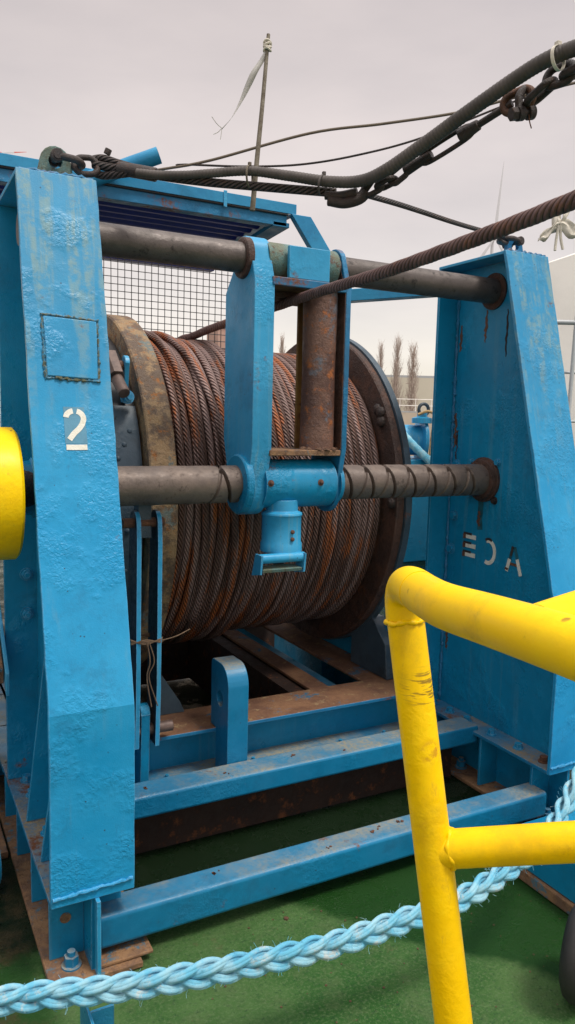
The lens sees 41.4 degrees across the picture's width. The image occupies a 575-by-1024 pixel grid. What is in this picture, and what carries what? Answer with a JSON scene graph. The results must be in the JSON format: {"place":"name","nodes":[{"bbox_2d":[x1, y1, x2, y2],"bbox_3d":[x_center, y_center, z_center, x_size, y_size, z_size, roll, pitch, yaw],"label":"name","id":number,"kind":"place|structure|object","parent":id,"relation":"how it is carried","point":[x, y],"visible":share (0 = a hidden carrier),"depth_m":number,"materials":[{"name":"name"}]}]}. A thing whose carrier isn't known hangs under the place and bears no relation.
{"place":"outdoors","nodes":[
{"label":"outdoors","id":0,"kind":"place"},
{"bbox_2d":[0,854,1,882],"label":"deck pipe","id":1,"kind":"object","parent":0,"point":[0,869],"visible":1,"depth_m":2.53,"materials":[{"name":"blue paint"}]},
{"bbox_2d":[205,326,225,347],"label":"brick tower","id":2,"kind":"structure","parent":0,"point":[221,332],"depth_m":49.35,"materials":[{"name":"beige brick"}]},
{"bbox_2d":[278,332,285,352],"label":"poplar tree","id":3,"kind":"object","parent":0,"point":[282,347],"visible":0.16,"depth_m":169.56,"materials":[{"name":"brown plant"}]},
{"bbox_2d":[0,560,574,1023],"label":"deck","id":4,"kind":"structure","parent":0,"point":[524,920],"depth_m":2.36,"materials":[{"name":"green paint"}]},
{"bbox_2d":[0,825,7,858],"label":"rusty strip","id":5,"kind":"object","parent":4,"relation":"on","point":[3,851],"visible":1,"depth_m":2.78,"materials":[{"name":"brown metal"}]},
{"bbox_2d":[0,683,152,980],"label":"foundation beam","id":6,"kind":"structure","parent":4,"relation":"on","point":[68,940],"depth_m":2.25,"materials":[{"name":"blue metal"}]},
{"bbox_2d":[0,146,134,909],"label":"side frame","id":7,"kind":"object","parent":6,"relation":"on","point":[69,770],"visible":0.94,"depth_m":2.18,"materials":[{"name":"blue paint"}]},
{"bbox_2d":[0,605,9,695],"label":"step bracket","id":8,"kind":"object","parent":7,"relation":"attached to","point":[4,673],"visible":1,"depth_m":2.67,"materials":[{"name":"blue metal"}]},
{"bbox_2d":[0,427,34,559],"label":"shaft end cover","id":9,"kind":"object","parent":7,"relation":"attached to","point":[17,496],"visible":0.99,"depth_m":2.13,"materials":[{"name":"yellow metal"}]},
{"bbox_2d":[49,148,85,170],"bbox_3d":[-0.704,-1.120,2.430,0.114,0.041,0.112,-2,8,-28],"label":"shackle","id":10,"kind":"object","parent":7,"relation":"attached to","point":[57,156],"visible":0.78,"depth_m":2.39,"materials":[{"name":"black metal"}]},
{"bbox_2d":[71,154,100,177],"bbox_3d":[-0.647,-1.112,2.447,0.094,0.076,0.035,-1,7,-22],"label":"shackle ring","id":11,"kind":"object","parent":10,"relation":"attached to","point":[95,172],"visible":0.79,"depth_m":2.44,"materials":[{"name":"black metal"}]},
{"bbox_2d":[91,147,336,196],"bbox_3d":[-0.245,-1.070,2.397,0.810,0.183,0.044,3,7,12],"label":"wire pendant","id":12,"kind":"object","parent":11,"relation":"attached to","point":[111,167],"visible":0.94,"depth_m":2.39,"materials":[{"name":"metal"}]},
{"bbox_2d":[16,214,501,303],"bbox_3d":[0.068,-0.929,2.880,2.070,0.107,0.107,-2,8,-28],"label":"guide rod","id":13,"kind":"object","parent":7,"relation":"attached to","point":[148,245],"visible":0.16,"depth_m":2.68,"materials":[{"name":"grey metal"}]},
{"bbox_2d":[224,236,350,574],"bbox_3d":[-0.015,-0.393,2.949,0.430,1.245,0.325,-2,8,-28],"label":"rope guide carriage","id":14,"kind":"object","parent":13,"relation":"attached to","point":[281,491],"visible":0.91,"depth_m":2.86,"materials":[{"name":"blue paint"}]},
{"bbox_2d":[117,464,489,505],"bbox_3d":[0.034,-0.113,2.969,2.038,0.140,0.140,-2,8,-28],"label":"screw shaft","id":15,"kind":"object","parent":7,"relation":"attached to","point":[151,485],"visible":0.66,"depth_m":2.84,"materials":[{"name":"grey metal"}]},
{"bbox_2d":[101,782,546,948],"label":"cross beam","id":16,"kind":"structure","parent":6,"relation":"on","point":[135,913],"depth_m":2.51,"materials":[{"name":"blue metal"}]},
{"bbox_2d":[143,749,403,874],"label":"rust flakes","id":17,"kind":"object","parent":16,"relation":"on","point":[371,831],"visible":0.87,"depth_m":2.73,"materials":[{"name":"metal"}]},
{"bbox_2d":[80,1004,113,1023],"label":"deck bracket","id":18,"kind":"object","parent":4,"relation":"on","point":[103,1015],"visible":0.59,"depth_m":1.88,"materials":[{"name":"blue metal"}]},
{"bbox_2d":[0,762,574,1016],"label":"mooring rope","id":19,"kind":"object","parent":18,"relation":"on","point":[121,987],"visible":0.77,"depth_m":1.88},
{"bbox_2d":[0,153,433,302],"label":"canopy","id":20,"kind":"object","parent":4,"relation":"on","point":[172,207],"visible":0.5,"depth_m":4.89,"materials":[{"name":"blue metal"}]},
{"bbox_2d":[88,147,161,185],"bbox_3d":[-0.942,-1.987,4.393,0.433,0.243,0.094,1,7,-5],"label":"blue pipe","id":21,"kind":"object","parent":20,"relation":"attached to","point":[150,157],"visible":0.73,"depth_m":4.36,"materials":[{"name":"metal"}]},
{"bbox_2d":[102,256,231,348],"bbox_3d":[-1.194,-0.921,4.470,1.980,1.280,0.035,-2,8,-28],"label":"screen","id":22,"kind":"object","parent":20,"relation":"attached to","point":[164,302],"visible":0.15,"depth_m":4.67,"materials":[{"name":"metal"}]},
{"bbox_2d":[175,96,525,166],"bbox_3d":[0.776,-2.448,4.582,2.889,0.792,0.031,1,7,-1],"label":"thin line","id":23,"kind":"object","parent":20,"relation":"attached to","point":[351,156],"visible":0.66,"depth_m":4.59,"materials":[{"name":"metal"}]},
{"bbox_2d":[157,81,574,170],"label":"thin line","id":24,"kind":"object","parent":20,"relation":"attached to","point":[314,132],"visible":0.67,"depth_m":4.59,"materials":[{"name":"black rubber"}]},
{"bbox_2d":[134,623,451,853],"bbox_3d":[-0.381,0.812,3.842,1.655,0.654,1.755,-2,8,-28],"label":"drum bed","id":25,"kind":"object","parent":4,"relation":"on","point":[293,705],"visible":0.37,"depth_m":3.32,"materials":[{"name":"blue paint"}]},
{"bbox_2d":[121,505,173,782],"bbox_3d":[-0.525,0.477,2.841,0.200,1.159,0.139,-2,8,-28],"label":"brake linkage","id":26,"kind":"object","parent":25,"relation":"on","point":[143,522],"visible":0.76,"depth_m":2.80,"materials":[{"name":"blue paint"}]},
{"bbox_2d":[130,629,189,706],"bbox_3d":[-0.486,0.574,2.851,0.240,0.268,0.125,-2,8,-28],"label":"twine","id":27,"kind":"object","parent":26,"relation":"attached to","point":[147,642],"visible":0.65,"depth_m":2.78,"materials":[{"name":"brown fabric"}]},
{"bbox_2d":[211,655,248,766],"bbox_3d":[-0.231,0.810,3.023,0.087,0.450,0.170,-2,8,-28],"label":"lug","id":28,"kind":"object","parent":25,"relation":"on","point":[229,698],"visible":0.91,"depth_m":2.96,"materials":[{"name":"blue paint"}]},
{"bbox_2d":[107,314,411,662],"bbox_3d":[-0.424,-0.109,3.864,1.382,1.649,1.649,-2,8,-28],"label":"winch drum","id":29,"kind":"object","parent":25,"relation":"on","point":[144,432],"visible":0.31,"depth_m":3.27,"materials":[{"name":"brown metal"}]},
{"bbox_2d":[109,350,133,403],"bbox_3d":[-0.649,-0.521,2.936,0.102,0.206,0.179,-4,8,-37],"label":"brake tension screw","id":30,"kind":"object","parent":29,"relation":"attached to","point":[119,372],"visible":0.85,"depth_m":2.91,"materials":[{"name":"blue paint"}]},
{"bbox_2d":[144,190,574,643],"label":"wire rope","id":31,"kind":"object","parent":29,"relation":"attached to","point":[218,588],"visible":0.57,"depth_m":3.31,"materials":[{"name":"metal"}]},
{"bbox_2d":[324,614,393,679],"bbox_3d":[0.293,0.208,4.112,0.160,1.066,1.211,-2,8,-28],"label":"bearing pedestal","id":32,"kind":"object","parent":25,"relation":"on","point":[367,645],"visible":0.12,"depth_m":3.74,"materials":[{"name":"blue paint"}]},
{"bbox_2d":[192,875,560,1022],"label":"deck grit","id":33,"kind":"object","parent":4,"relation":"on","point":[287,918],"visible":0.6,"depth_m":2.32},
{"bbox_2d":[403,402,431,561],"bbox_3d":[1.543,-0.394,9.323,0.949,1.865,0.803,-2,8,-28],"label":"distant deck winch","id":34,"kind":"object","parent":4,"relation":"on","point":[418,432],"visible":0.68,"depth_m":8.94,"materials":[{"name":"blue paint"}]},
{"bbox_2d":[406,432,429,463],"bbox_3d":[1.585,-0.652,8.822,0.607,0.570,0.163,1,7,-6],"label":"pale blue hawser","id":35,"kind":"object","parent":34,"relation":"hanging from","point":[419,451],"visible":0.45,"depth_m":8.77,"materials":[{"name":"fabric"}]},
{"bbox_2d":[417,410,431,454],"bbox_3d":[1.620,-0.849,8.882,0.230,0.678,0.095,2,7,4],"label":"tan rope","id":36,"kind":"object","parent":34,"relation":"hanging from","point":[424,412],"visible":0.41,"depth_m":8.87,"materials":[{"name":"beige fabric"}]},
{"bbox_2d":[274,634,569,823],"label":"foundation beam","id":37,"kind":"structure","parent":4,"relation":"on","point":[481,766],"depth_m":3.39,"materials":[{"name":"blue metal"}]},
{"bbox_2d":[425,241,574,775],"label":"side frame","id":38,"kind":"object","parent":37,"relation":"on","point":[501,412],"visible":0.83,"depth_m":3.29,"materials":[{"name":"blue paint"}]},
{"bbox_2d":[134,717,477,819],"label":"cross beam","id":39,"kind":"structure","parent":38,"relation":"attached to","point":[158,796],"depth_m":2.94,"materials":[{"name":"blue metal"}]},
{"bbox_2d":[497,238,508,244],"bbox_3d":[0.921,-1.175,3.262,0.088,0.061,0.030,-5,9,-44],"label":"shackle ring","id":40,"kind":"object","parent":38,"relation":"attached to","point":[501,241],"visible":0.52,"depth_m":3.24,"materials":[{"name":"black metal"}]},
{"bbox_2d":[496,235,524,248],"bbox_3d":[0.959,-1.175,3.312,0.105,0.038,0.115,-2,8,-28],"label":"shackle","id":41,"kind":"object","parent":38,"relation":"attached to","point":[519,241],"visible":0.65,"depth_m":3.28,"materials":[{"name":"black metal"}]},
{"bbox_2d":[383,566,574,1023],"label":"yellow railing","id":42,"kind":"object","parent":4,"relation":"on","point":[540,634],"visible":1,"depth_m":0.95,"materials":[{"name":"metal"}]},
{"bbox_2d":[518,811,574,914],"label":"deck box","id":43,"kind":"object","parent":4,"relation":"on","point":[554,884],"depth_m":2.58,"materials":[{"name":"blue paint"}]},
{"bbox_2d":[549,253,574,445],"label":"white superstructure","id":44,"kind":"object","parent":4,"relation":"on","point":[562,271],"visible":0.05,"depth_m":7.05,"materials":[{"name":"paint"}]},
{"bbox_2d":[551,222,574,422],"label":"white guard rail","id":45,"kind":"object","parent":4,"relation":"on","point":[572,365],"visible":0.54,"depth_m":4.99,"materials":[{"name":"white metal"}]},
{"bbox_2d":[538,212,574,250],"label":"tied cloth","id":46,"kind":"object","parent":45,"relation":"attached to","point":[565,225],"visible":0.84,"depth_m":4.99,"materials":[{"name":"white fabric"}]},
{"bbox_2d":[559,905,574,1005],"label":"rubber wheel","id":47,"kind":"object","parent":4,"relation":"on","point":[567,971],"visible":1,"depth_m":2.05,"materials":[{"name":"rubber"}]},
{"bbox_2d":[0,0,574,375],"label":"sky","id":48,"kind":"structure","parent":0,"point":[127,78],"materials":[{"name":"grey"}]},
{"bbox_2d":[376,339,386,374],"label":"poplar tree","id":49,"kind":"object","parent":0,"point":[380,354],"visible":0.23,"depth_m":170.07,"materials":[{"name":"brown plant"}]},
{"bbox_2d":[389,335,403,409],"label":"poplar tree","id":50,"kind":"object","parent":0,"point":[395,383],"visible":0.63,"depth_m":150.46,"materials":[{"name":"brown plant"}]},
{"bbox_2d":[386,375,433,410],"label":"warehouse","id":51,"kind":"structure","parent":0,"point":[426,387],"depth_m":205.50,"materials":[{"name":"grey paint"}]},
{"bbox_2d":[403,343,421,412],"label":"poplar tree","id":52,"kind":"object","parent":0,"point":[413,372],"visible":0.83,"depth_m":150.34,"materials":[{"name":"brown plant"}]},
{"bbox_2d":[401,411,431,455],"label":"flood wall","id":53,"kind":"structure","parent":0,"point":[407,416],"depth_m":60.15,"materials":[{"name":"concrete"}]},
{"bbox_2d":[399,399,432,410],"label":"quay railing","id":54,"kind":"object","parent":53,"relation":"on","point":[415,405],"visible":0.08,"depth_m":60.20,"materials":[{"name":"white metal"}]},
{"bbox_2d":[402,100,513,174],"bbox_3d":[0.461,-1.020,2.090,0.331,0.130,0.040,7,9,40],"label":"turnbuckle","id":55,"kind":"object","parent":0,"point":[465,133],"visible":0.91,"depth_m":2.08,"materials":[{"name":"black metal"}]},
{"bbox_2d":[324,168,408,208],"bbox_3d":[0.240,-0.969,2.272,0.271,0.109,0.058,5,8,26],"label":"chain joint","id":56,"kind":"object","parent":55,"relation":"attached to","point":[350,198],"visible":0.82,"depth_m":2.28,"materials":[{"name":"black metal"}]},
{"bbox_2d":[135,39,574,187],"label":"corrugated hose","id":57,"kind":"object","parent":56,"relation":"attached to","point":[507,84],"visible":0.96,"depth_m":2.13,"materials":[{"name":"black rubber"}]},
{"bbox_2d":[246,162,252,187],"bbox_3d":[-0.118,-1.045,2.363,0.013,0.077,0.068,2,7,7],"label":"cable tie","id":58,"kind":"object","parent":57,"relation":"attached to","point":[247,166],"visible":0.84,"depth_m":2.34,"materials":[{"name":"plastic"}]},
{"bbox_2d":[250,33,269,211],"bbox_3d":[-0.085,-1.230,2.406,0.017,0.554,0.084,6,8,34],"label":"cane","id":59,"kind":"object","parent":57,"relation":"attached to","point":[257,157],"visible":0.88,"depth_m":2.40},
{"bbox_2d":[212,38,271,139],"bbox_3d":[-0.145,-1.339,2.417,0.187,0.304,0.029,1,7,-2],"label":"plastic strip","id":60,"kind":"object","parent":59,"relation":"attached to","point":[253,73],"visible":1,"depth_m":2.41,"materials":[{"name":"white plastic"}]},
{"bbox_2d":[317,171,325,195],"bbox_3d":[0.106,-0.993,2.303,0.019,0.068,0.060,4,7,22],"label":"cable tie","id":61,"kind":"object","parent":57,"relation":"attached to","point":[321,175],"visible":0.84,"depth_m":2.29,"materials":[{"name":"black plastic"}]},
{"bbox_2d":[499,84,536,116],"bbox_3d":[0.594,-1.060,1.966,0.097,0.072,0.020,6,8,35],"label":"chain link","id":62,"kind":"object","parent":57,"relation":"hanging from","point":[505,99],"visible":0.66,"depth_m":1.97,"materials":[{"name":"metal"}]},
{"bbox_2d":[507,85,536,128],"bbox_3d":[0.603,-1.039,1.951,0.075,0.111,0.037,-1,7,-18],"label":"shackle","id":63,"kind":"object","parent":57,"relation":"hanging from","point":[519,111],"visible":0.84,"depth_m":1.94,"materials":[{"name":"black metal"}]},
{"bbox_2d":[523,76,558,106],"bbox_3d":[0.638,-1.058,1.921,0.064,0.056,0.090,-4,9,-40],"label":"chain link","id":64,"kind":"object","parent":57,"relation":"hanging from","point":[540,92],"visible":0.86,"depth_m":1.91,"materials":[{"name":"black metal"}]},
{"bbox_2d":[550,40,565,71],"bbox_3d":[0.648,-1.094,1.829,0.058,0.067,0.015,-5,9,-41],"label":"cable tie","id":65,"kind":"object","parent":57,"relation":"attached to","point":[557,43],"visible":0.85,"depth_m":1.82,"materials":[{"name":"beige plastic"}]},
{"bbox_2d":[542,59,574,90],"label":"chain link","id":66,"kind":"object","parent":57,"relation":"hanging from","point":[556,84],"visible":0.69,"depth_m":1.87,"materials":[{"name":"black metal"}]},
{"bbox_2d":[558,64,574,79],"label":"chain link","id":67,"kind":"object","parent":57,"relation":"hanging from","point":[566,72],"visible":0.82,"depth_m":1.83,"materials":[{"name":"black metal"}]},
{"bbox_2d":[368,195,505,237],"bbox_3d":[0.569,-1.064,2.772,0.043,0.138,1.173,6,8,35],"label":"wire stay","id":68,"kind":"object","parent":56,"relation":"attached to","point":[385,200],"visible":0.71,"depth_m":2.63,"materials":[{"name":"metal"}]},
{"bbox_2d":[480,164,503,256],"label":"wind turbine","id":69,"kind":"object","parent":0,"point":[491,244],"visible":0.28,"depth_m":596.39,"materials":[{"name":"white metal"}]}
]}

